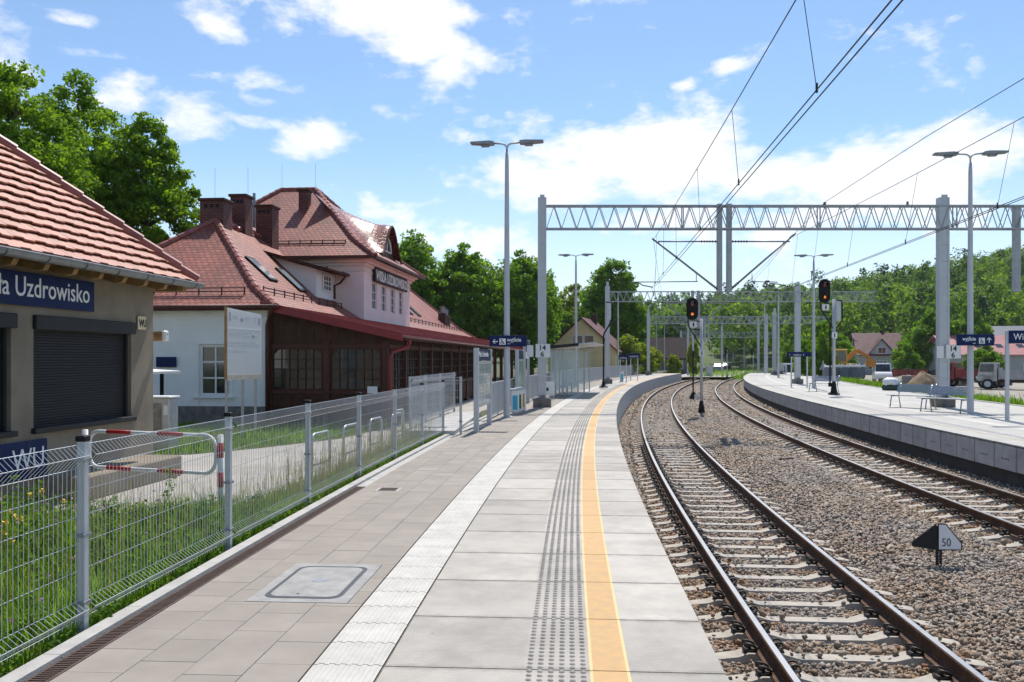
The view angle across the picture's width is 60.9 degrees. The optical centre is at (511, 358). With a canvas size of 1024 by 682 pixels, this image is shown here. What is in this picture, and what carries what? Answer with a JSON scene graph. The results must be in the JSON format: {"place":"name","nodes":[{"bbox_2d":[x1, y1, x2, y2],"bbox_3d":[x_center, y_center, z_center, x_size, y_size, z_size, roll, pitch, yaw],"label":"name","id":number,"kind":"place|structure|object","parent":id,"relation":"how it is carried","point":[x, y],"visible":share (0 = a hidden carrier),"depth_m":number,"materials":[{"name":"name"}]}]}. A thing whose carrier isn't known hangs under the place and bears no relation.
{"place":"outdoors","nodes":[
{"label":"outdoors","id":0,"kind":"place"},
{"bbox_2d":[0,404,436,677],"bbox_3d":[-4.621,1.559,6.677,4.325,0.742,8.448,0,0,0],"label":"grass","id":1,"kind":"structure","parent":0,"point":[96,587],"depth_m":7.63,"materials":[{"name":"green plant"}]},
{"bbox_2d":[2,397,486,514],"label":"path","id":2,"kind":"structure","parent":0,"point":[468,405],"depth_m":15.19,"materials":[{"name":"beige concrete"}]},
{"bbox_2d":[39,455,180,501],"bbox_3d":[-5.916,1.760,13.023,0.700,0.340,2.700,0,0,6],"label":"concrete step","id":3,"kind":"object","parent":2,"relation":"on","point":[142,460],"visible":0.48,"depth_m":12.41,"materials":[{"name":"grey concrete"}]},
{"bbox_2d":[82,429,223,505],"bbox_3d":[-4.558,1.475,10.974,2.223,1.110,0.077,0,0,20],"label":"barrier","id":4,"kind":"object","parent":2,"relation":"on","point":[130,432],"visible":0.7,"depth_m":10.82,"materials":[{"name":"white metal"}]},
{"bbox_2d":[153,416,388,454],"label":"lawn","id":5,"kind":"structure","parent":0,"point":[241,441],"depth_m":21.34,"materials":[{"name":"green plant"}]},
{"bbox_2d":[0,367,697,672],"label":"lawn ground","id":6,"kind":"structure","parent":0,"point":[483,412],"depth_m":21.75,"materials":[{"name":"green plant"}]},
{"bbox_2d":[0,59,101,200],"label":"lime tree","id":7,"kind":"object","parent":6,"relation":"on","point":[13,109],"visible":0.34,"depth_m":31.46,"materials":[{"name":"green plant"}]},
{"bbox_2d":[24,68,152,230],"bbox_3d":[-18.157,-4.943,36.547,6.300,14.401,6.015,0,0,0],"label":"lime tree","id":8,"kind":"object","parent":6,"relation":"on","point":[89,113],"visible":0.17,"depth_m":35.99,"materials":[{"name":"green plant"}]},
{"bbox_2d":[0,134,204,507],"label":"kiosk","id":9,"kind":"object","parent":6,"relation":"on","point":[67,377],"visible":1,"depth_m":12.74,"materials":[{"name":"paint"}]},
{"bbox_2d":[0,438,46,484],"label":"letter sign","id":10,"kind":"object","parent":9,"relation":"attached to","point":[10,450],"visible":0.87,"depth_m":11.39,"materials":[{"name":"blue metal"}]},
{"bbox_2d":[0,268,93,311],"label":"station sign","id":11,"kind":"object","parent":9,"relation":"attached to","point":[28,289],"visible":1,"depth_m":11.82,"materials":[{"name":"blue metal"}]},
{"bbox_2d":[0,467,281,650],"bbox_3d":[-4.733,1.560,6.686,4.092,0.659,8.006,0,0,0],"label":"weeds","id":12,"kind":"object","parent":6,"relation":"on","point":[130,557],"visible":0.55,"depth_m":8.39,"materials":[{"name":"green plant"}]},
{"bbox_2d":[86,111,201,244],"bbox_3d":[-15.575,-4.170,37.184,5.692,12.836,5.742,0,0,0],"label":"lime tree","id":13,"kind":"object","parent":6,"relation":"on","point":[154,192],"visible":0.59,"depth_m":36.34,"materials":[{"name":"green plant"}]},
{"bbox_2d":[153,395,179,450],"bbox_3d":[-7.370,1.360,18.304,0.600,1.140,0.460,0,0,6],"label":"electric cabinet","id":14,"kind":"object","parent":6,"relation":"on","point":[165,411],"visible":0.56,"depth_m":18.09,"materials":[{"name":"metal"}]},
{"bbox_2d":[0,380,445,664],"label":"fence","id":15,"kind":"object","parent":6,"relation":"on","point":[83,533],"visible":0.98,"depth_m":7.50,"materials":[{"name":"grey metal"}]},
{"bbox_2d":[224,306,261,436],"bbox_3d":[-6.478,0.470,20.956,0.105,3.320,1.980,0,0,7],"label":"information board","id":16,"kind":"object","parent":6,"relation":"on","point":[242,345],"visible":0.97,"depth_m":20.89,"materials":[{"name":"metal"}]},
{"bbox_2d":[153,163,526,424],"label":"station building","id":17,"kind":"structure","parent":6,"relation":"on","point":[294,267],"depth_m":27.66,"materials":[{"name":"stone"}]},
{"bbox_2d":[200,344,229,395],"bbox_3d":[-8.756,0.350,25.743,0.950,1.520,0.055,0,0,6],"label":"window","id":18,"kind":"structure","parent":17,"relation":"in","point":[212,381],"depth_m":25.76,"materials":[{"name":"white paint"}]},
{"bbox_2d":[373,267,406,291],"bbox_3d":[-5.349,-3.460,38.731,0.110,0.600,6.000,0,0,6],"label":"name board","id":19,"kind":"object","parent":17,"relation":"attached to","point":[383,277],"visible":1,"depth_m":38.12,"materials":[{"name":"black paint"}]},
{"bbox_2d":[212,414,482,515],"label":"grass","id":20,"kind":"structure","parent":6,"relation":"on","point":[323,493],"depth_m":12.39,"materials":[{"name":"green plant"}]},
{"bbox_2d":[398,228,460,320],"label":"maple tree","id":21,"kind":"object","parent":6,"relation":"on","point":[415,254],"visible":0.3,"depth_m":76.66,"materials":[{"name":"green plant"}]},
{"bbox_2d":[404,411,480,437],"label":"ramp wall","id":22,"kind":"structure","parent":6,"relation":"on","point":[453,427],"depth_m":23.54,"materials":[{"name":"concrete"}]},
{"bbox_2d":[408,371,455,428],"bbox_3d":[-2.153,1.117,24.400,0.160,1.445,7.117,0,0,5],"label":"fence","id":23,"kind":"object","parent":22,"relation":"on","point":[440,379],"visible":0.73,"depth_m":25.46,"materials":[{"name":"grey metal"}]},
{"bbox_2d":[429,242,511,339],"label":"maple tree","id":24,"kind":"object","parent":6,"relation":"on","point":[471,279],"visible":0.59,"depth_m":78.06,"materials":[{"name":"green plant"}]},
{"bbox_2d":[477,249,562,371],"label":"maple tree","id":25,"kind":"object","parent":6,"relation":"on","point":[523,294],"visible":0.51,"depth_m":81.07,"materials":[{"name":"green plant"}]},
{"bbox_2d":[514,257,564,374],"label":"maple tree","id":26,"kind":"object","parent":6,"relation":"on","point":[550,277],"visible":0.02,"depth_m":89.72,"materials":[{"name":"green plant"}]},
{"bbox_2d":[556,283,584,317],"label":"birch tree","id":27,"kind":"object","parent":6,"relation":"on","point":[570,302],"visible":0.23,"depth_m":121.43,"materials":[{"name":"green plant"}]},
{"bbox_2d":[548,315,625,371],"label":"ochre house","id":28,"kind":"structure","parent":6,"relation":"on","point":[591,330],"depth_m":92.00,"materials":[{"name":"beige paint"}]},
{"bbox_2d":[574,257,650,343],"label":"maple tree","id":29,"kind":"object","parent":6,"relation":"on","point":[592,300],"visible":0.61,"depth_m":108.30,"materials":[{"name":"green plant"}]},
{"bbox_2d":[616,334,645,375],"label":"garden bush","id":30,"kind":"object","parent":6,"relation":"on","point":[626,344],"visible":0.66,"depth_m":94.21,"materials":[{"name":"green plant"}]},
{"bbox_2d":[634,342,658,373],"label":"garden bush","id":31,"kind":"object","parent":6,"relation":"on","point":[653,363],"visible":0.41,"depth_m":100.22,"materials":[{"name":"green plant"}]},
{"bbox_2d":[686,340,699,375],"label":"garden bush","id":32,"kind":"object","parent":6,"relation":"on","point":[689,357],"visible":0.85,"depth_m":117.78,"materials":[{"name":"green plant"}]},
{"bbox_2d":[690,367,760,379],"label":"rough grass","id":33,"kind":"structure","parent":6,"relation":"on","point":[737,374],"depth_m":121.72,"materials":[{"name":"green plant"}]},
{"bbox_2d":[299,393,585,681],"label":"platform","id":34,"kind":"structure","parent":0,"point":[390,654],"depth_m":6.81,"materials":[{"name":"white concrete"}]},
{"bbox_2d":[23,486,364,681],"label":"drain grate","id":35,"kind":"object","parent":34,"relation":"on","point":[65,663],"visible":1,"depth_m":6.40,"materials":[{"name":"metal"}]},
{"bbox_2d":[245,563,381,603],"bbox_3d":[-1.563,1.812,7.055,0.770,0.022,1.200,0,0,4],"label":"inspection cover","id":36,"kind":"object","parent":34,"relation":"on","point":[318,583],"visible":1,"depth_m":6.96,"materials":[{"name":"concrete"}]},
{"bbox_2d":[49,373,659,681],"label":"paving","id":37,"kind":"structure","parent":34,"relation":"on","point":[218,629],"depth_m":6.64,"materials":[{"name":"grey concrete"}]},
{"bbox_2d":[0,374,636,681],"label":"kerb","id":38,"kind":"structure","parent":37,"relation":"on","point":[26,671],"depth_m":6.73,"materials":[{"name":"concrete"}]},
{"bbox_2d":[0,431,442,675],"bbox_3d":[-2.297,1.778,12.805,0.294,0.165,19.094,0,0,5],"label":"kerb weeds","id":39,"kind":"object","parent":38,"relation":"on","point":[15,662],"visible":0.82,"depth_m":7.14,"materials":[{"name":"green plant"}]},
{"bbox_2d":[474,348,491,432],"bbox_3d":[-0.743,0.790,22.461,0.120,2.080,2.590,0,0,6],"label":"timetable case","id":40,"kind":"object","parent":37,"relation":"on","point":[482,383],"visible":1,"depth_m":22.05,"materials":[{"name":"grey paint"}]},
{"bbox_2d":[470,139,543,416],"bbox_3d":[-0.158,-2.430,26.800,2.260,8.520,0.320,0,0,7],"label":"lamp post","id":41,"kind":"object","parent":37,"relation":"on","point":[489,143],"visible":0.98,"depth_m":26.73,"materials":[{"name":"grey metal"}]},
{"bbox_2d":[490,335,526,346],"bbox_3d":[-0.119,-0.530,26.671,1.130,0.340,0.177,0,0,1],"label":"exit sign","id":42,"kind":"object","parent":41,"relation":"attached to","point":[508,340],"visible":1,"depth_m":26.60,"materials":[{"name":"blue metal"}]},
{"bbox_2d":[492,374,537,415],"bbox_3d":[0.225,1.325,32.545,0.114,1.230,14.185,0,0,8],"label":"bar fence","id":43,"kind":"object","parent":37,"relation":"on","point":[497,397],"visible":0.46,"depth_m":28.57,"materials":[{"name":"grey metal"}]},
{"bbox_2d":[515,350,523,387],"bbox_3d":[0.283,0.770,31.562,0.120,2.120,1.840,0,0,7],"label":"timetable case","id":44,"kind":"object","parent":37,"relation":"on","point":[519,368],"visible":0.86,"depth_m":31.22,"materials":[{"name":"grey paint"}]},
{"bbox_2d":[558,253,593,386],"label":"lamp post","id":45,"kind":"object","parent":37,"relation":"on","point":[575,349],"visible":0.93,"depth_m":55.73,"materials":[{"name":"grey metal"}]},
{"bbox_2d":[550,342,602,396],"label":"platform shelter","id":46,"kind":"object","parent":37,"relation":"on","point":[575,345],"visible":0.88,"depth_m":43.30,"materials":[{"name":"grey paint"}]},
{"bbox_2d":[300,373,663,681],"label":"guide strip","id":47,"kind":"object","parent":34,"relation":"on","point":[361,646],"visible":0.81,"depth_m":6.84,"materials":[{"name":"concrete"}]},
{"bbox_2d":[358,374,638,486],"bbox_3d":[5.866,1.820,58.959,2.870,0.012,94.677,0,0,11],"label":"kerb channel","id":48,"kind":"object","parent":34,"relation":"on","point":[381,474],"visible":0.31,"depth_m":15.75,"materials":[{"name":"concrete"}]},
{"bbox_2d":[376,373,728,681],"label":"platform edge slabs","id":49,"kind":"structure","parent":34,"relation":"on","point":[470,621],"depth_m":6.87,"materials":[{"name":"concrete"}]},
{"bbox_2d":[546,364,645,389],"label":"bar fence","id":50,"kind":"object","parent":34,"relation":"on","point":[596,373],"visible":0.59,"depth_m":66.55,"materials":[{"name":"grey metal"}]},
{"bbox_2d":[522,373,673,681],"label":"platform tactile band","id":51,"kind":"object","parent":34,"relation":"on","point":[556,665],"visible":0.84,"depth_m":6.56,"materials":[{"name":"concrete"}]},
{"bbox_2d":[525,384,625,681],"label":"platform warning studs","id":52,"kind":"object","parent":51,"relation":"on","point":[562,616],"visible":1,"depth_m":7.29,"materials":[{"name":"concrete"}]},
{"bbox_2d":[581,376,657,681],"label":"yellow line trim","id":53,"kind":"structure","parent":34,"relation":"on","point":[589,640],"depth_m":6.87,"materials":[{"name":"yellow paint"}]},
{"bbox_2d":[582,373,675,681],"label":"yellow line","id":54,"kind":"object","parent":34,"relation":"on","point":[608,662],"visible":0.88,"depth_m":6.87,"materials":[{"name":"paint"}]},
{"bbox_2d":[616,374,680,428],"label":"platform wall","id":55,"kind":"structure","parent":34,"relation":"attached to","point":[629,396],"depth_m":63.56,"materials":[{"name":"concrete"}]},
{"bbox_2d":[527,195,1023,406],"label":"overhead gantry","id":56,"kind":"object","parent":34,"relation":"on","point":[946,351],"visible":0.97,"depth_m":32.26,"materials":[{"name":"grey metal"}]},
{"bbox_2d":[651,0,902,344],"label":"overhead line","id":57,"kind":"object","parent":56,"relation":"hanging from","point":[867,40],"visible":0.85,"depth_m":10.68,"materials":[{"name":"metal"}]},
{"bbox_2d":[726,117,1023,342],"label":"overhead line","id":58,"kind":"object","parent":56,"relation":"hanging from","point":[908,224],"visible":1,"depth_m":19.99,"materials":[{"name":"metal"}]},
{"bbox_2d":[0,0,1023,307],"label":"sky","id":59,"kind":"structure","parent":0,"point":[388,100],"materials":[{"name":"blue"}]},
{"bbox_2d":[482,324,993,372],"bbox_3d":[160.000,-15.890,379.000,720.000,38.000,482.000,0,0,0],"label":"hills","id":60,"kind":"structure","parent":0,"point":[710,358],"depth_m":197.92,"materials":[{"name":"green plant"}]},
{"bbox_2d":[644,304,699,340],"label":"hill forest","id":61,"kind":"object","parent":60,"relation":"on","point":[670,331],"visible":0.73,"depth_m":194.27,"materials":[{"name":"green plant"}]},
{"bbox_2d":[628,284,786,343],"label":"hill forest","id":62,"kind":"object","parent":60,"relation":"on","point":[704,309],"visible":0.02,"depth_m":312.91,"materials":[{"name":"green plant"}]},
{"bbox_2d":[703,244,1023,356],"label":"hill forest","id":63,"kind":"object","parent":60,"relation":"on","point":[918,309],"visible":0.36,"depth_m":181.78,"materials":[{"name":"green plant"}]},
{"bbox_2d":[618,377,1021,681],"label":"track bed","id":64,"kind":"object","parent":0,"point":[931,671],"visible":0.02,"depth_m":9.77,"materials":[{"name":"grey gravel"}]},
{"bbox_2d":[686,298,706,413],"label":"railway signal","id":65,"kind":"object","parent":64,"relation":"on","point":[691,308],"visible":0.98,"depth_m":42.26,"materials":[{"name":"grey paint"}]},
{"bbox_2d":[634,381,780,417],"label":"ballast","id":66,"kind":"structure","parent":64,"relation":"on","point":[635,415],"depth_m":56.54,"materials":[{"name":"grey gravel"}]},
{"bbox_2d":[623,379,795,417],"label":"ballast","id":67,"kind":"structure","parent":64,"relation":"on","point":[688,407],"depth_m":53.60,"materials":[{"name":"gravel"}]},
{"bbox_2d":[631,415,910,472],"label":"ballast","id":68,"kind":"structure","parent":64,"relation":"on","point":[794,450],"depth_m":26.39,"materials":[{"name":"grey gravel"}]},
{"bbox_2d":[619,414,960,472],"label":"ballast","id":69,"kind":"structure","parent":64,"relation":"on","point":[734,444],"depth_m":27.39,"materials":[{"name":"gravel"}]},
{"bbox_2d":[630,378,996,681],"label":"railway track","id":70,"kind":"structure","parent":64,"relation":"on","point":[748,629],"depth_m":10.43,"materials":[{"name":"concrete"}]},
{"bbox_2d":[629,465,1023,567],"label":"ballast","id":71,"kind":"structure","parent":64,"relation":"on","point":[837,505],"depth_m":15.07,"materials":[{"name":"gravel"}]},
{"bbox_2d":[677,562,997,681],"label":"ballast","id":72,"kind":"structure","parent":64,"relation":"on","point":[739,643],"depth_m":9.03,"materials":[{"name":"gravel"}]},
{"bbox_2d":[668,556,1023,681],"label":"ballast","id":73,"kind":"structure","parent":64,"relation":"on","point":[986,591],"depth_m":9.52,"materials":[{"name":"gravel"}]},
{"bbox_2d":[912,523,961,570],"bbox_3d":[5.539,2.513,11.331,0.611,0.735,0.069,0,0,9],"label":"speed board","id":74,"kind":"object","parent":73,"relation":"on","point":[939,538],"visible":0.98,"depth_m":11.30,"materials":[{"name":"metal"}]},
{"bbox_2d":[711,372,1023,557],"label":"railway track","id":75,"kind":"structure","parent":64,"relation":"on","point":[1001,527],"depth_m":19.40,"materials":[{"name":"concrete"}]},
{"bbox_2d":[861,375,1023,401],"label":"gravel yard","id":76,"kind":"structure","parent":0,"point":[1017,389],"depth_m":75.91,"materials":[{"name":"beige gravel"}]},
{"bbox_2d":[849,330,900,374],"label":"red roofed house","id":77,"kind":"structure","parent":76,"relation":"on","point":[880,346],"depth_m":148.02,"materials":[{"name":"tile"}]},
{"bbox_2d":[872,363,891,380],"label":"delivery van","id":78,"kind":"object","parent":76,"relation":"on","point":[881,370],"visible":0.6,"depth_m":102.45,"materials":[{"name":"white paint"}]},
{"bbox_2d":[891,343,925,368],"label":"field tree","id":79,"kind":"object","parent":76,"relation":"on","point":[908,358],"visible":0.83,"depth_m":115.26,"materials":[{"name":"green plant"}]},
{"bbox_2d":[900,307,935,368],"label":"tree","id":80,"kind":"object","parent":76,"relation":"on","point":[918,339],"visible":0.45,"depth_m":120.75,"materials":[{"name":"green plant"}]},
{"bbox_2d":[907,370,935,388],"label":"earth heap","id":81,"kind":"object","parent":76,"relation":"on","point":[922,377],"visible":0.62,"depth_m":75.23,"materials":[{"name":"beige sand"}]},
{"bbox_2d":[921,335,1023,379],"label":"pink roofed shed","id":82,"kind":"structure","parent":76,"relation":"on","point":[1016,356],"depth_m":113.17,"materials":[{"name":"metal"}]},
{"bbox_2d":[950,303,994,340],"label":"tree","id":83,"kind":"object","parent":76,"relation":"on","point":[960,326],"visible":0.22,"depth_m":117.14,"materials":[{"name":"green plant"}]},
{"bbox_2d":[950,362,1004,387],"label":"truck","id":84,"kind":"object","parent":76,"relation":"on","point":[958,372],"visible":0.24,"depth_m":84.12,"materials":[{"name":"red metal"}]},
{"bbox_2d":[961,346,1004,368],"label":"field tree","id":85,"kind":"object","parent":76,"relation":"on","point":[985,354],"visible":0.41,"depth_m":101.87,"materials":[{"name":"green plant"}]},
{"bbox_2d":[975,363,1023,388],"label":"truck","id":86,"kind":"object","parent":76,"relation":"on","point":[990,375],"visible":0.96,"depth_m":78.07,"materials":[{"name":"white paint"}]},
{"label":"verge","id":87,"kind":"structure","parent":0,"visible":0},
{"bbox_2d":[805,331,839,375],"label":"tree","id":88,"kind":"object","parent":87,"relation":"on","point":[821,352],"visible":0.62,"depth_m":81.54,"materials":[{"name":"green plant"}]},
{"bbox_2d":[792,320,857,375],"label":"tree","id":89,"kind":"object","parent":87,"relation":"on","point":[842,341],"visible":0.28,"depth_m":91.14,"materials":[{"name":"green plant"}]},
{"bbox_2d":[820,349,875,373],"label":"digger","id":90,"kind":"object","parent":87,"relation":"on","point":[843,357],"visible":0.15,"depth_m":85.39,"materials":[{"name":"orange metal"}]},
{"bbox_2d":[836,376,1023,404],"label":"verge grass","id":91,"kind":"structure","parent":87,"relation":"on","point":[979,396],"depth_m":39.02,"materials":[{"name":"green plant"}]},
{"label":"far platform","id":92,"kind":"structure","parent":0,"visible":0},
{"bbox_2d":[743,373,1023,447],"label":"platform slabs","id":93,"kind":"structure","parent":92,"relation":"on","point":[990,412],"depth_m":31.37,"materials":[{"name":"concrete"}]},
{"bbox_2d":[645,308,827,374],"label":"overhead gantry","id":94,"kind":"object","parent":93,"relation":"on","point":[774,316],"visible":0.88,"depth_m":94.85,"materials":[{"name":"grey metal"}]},
{"bbox_2d":[602,282,876,383],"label":"overhead gantry","id":95,"kind":"object","parent":93,"relation":"on","point":[797,301],"visible":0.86,"depth_m":61.86,"materials":[{"name":"grey metal"}]},
{"bbox_2d":[794,254,833,387],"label":"lamp post","id":96,"kind":"object","parent":93,"relation":"on","point":[813,328],"visible":0.89,"depth_m":52.43,"materials":[{"name":"grey metal"}]},
{"bbox_2d":[819,279,842,394],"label":"railway signal","id":97,"kind":"object","parent":93,"relation":"on","point":[824,297],"visible":0.98,"depth_m":43.17,"materials":[{"name":"grey paint"}]},
{"bbox_2d":[888,383,939,408],"bbox_3d":[14.624,1.369,31.735,0.799,0.893,1.750,0,0,-36],"label":"bench","id":98,"kind":"object","parent":93,"relation":"on","point":[906,387],"visible":0.93,"depth_m":32.00,"materials":[{"name":"metal"}]},
{"bbox_2d":[916,385,974,412],"bbox_3d":[14.624,1.369,29.335,0.799,0.893,1.750,0,0,-36],"label":"bench","id":99,"kind":"object","parent":93,"relation":"on","point":[952,390],"visible":0.68,"depth_m":29.55,"materials":[{"name":"metal"}]},
{"bbox_2d":[932,150,1007,413],"bbox_3d":[14.850,-2.430,28.200,2.260,8.520,0.320,0,0,7],"label":"lamp post","id":100,"kind":"object","parent":93,"relation":"on","point":[970,356],"visible":0.98,"depth_m":28.14,"materials":[{"name":"grey metal"}]},
{"bbox_2d":[956,334,993,345],"bbox_3d":[14.920,-0.590,28.071,1.200,0.360,0.178,0,0,0],"label":"exit sign","id":101,"kind":"object","parent":100,"relation":"attached to","point":[974,339],"visible":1,"depth_m":28.00,"materials":[{"name":"blue metal"}]},
{"bbox_2d":[1005,330,1023,419],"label":"station sign","id":102,"kind":"object","parent":93,"relation":"on","point":[1014,336],"visible":0.98,"depth_m":25.36,"materials":[{"name":"grey metal"}]},
{"bbox_2d":[743,379,1023,473],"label":"platform wall","id":103,"kind":"structure","parent":92,"relation":"attached to","point":[996,452],"depth_m":23.61,"materials":[{"name":"concrete"}]},
{"bbox_2d":[745,388,1023,488],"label":"platform footing","id":104,"kind":"object","parent":92,"relation":"attached to","point":[1004,476],"visible":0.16,"depth_m":23.64,"materials":[{"name":"grey concrete"}]},
{"bbox_2d":[765,373,1023,429],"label":"platform guide strip","id":105,"kind":"object","parent":92,"relation":"on","point":[942,415],"visible":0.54,"depth_m":33.33,"materials":[{"name":"stone"}]},
{"label":"ground","id":106,"kind":"structure","parent":0,"visible":0},
{"bbox_2d":[645,337,696,374],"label":"dark house","id":107,"kind":"structure","parent":106,"relation":"on","point":[676,346],"depth_m":139.41,"materials":[{"name":"white paint"}]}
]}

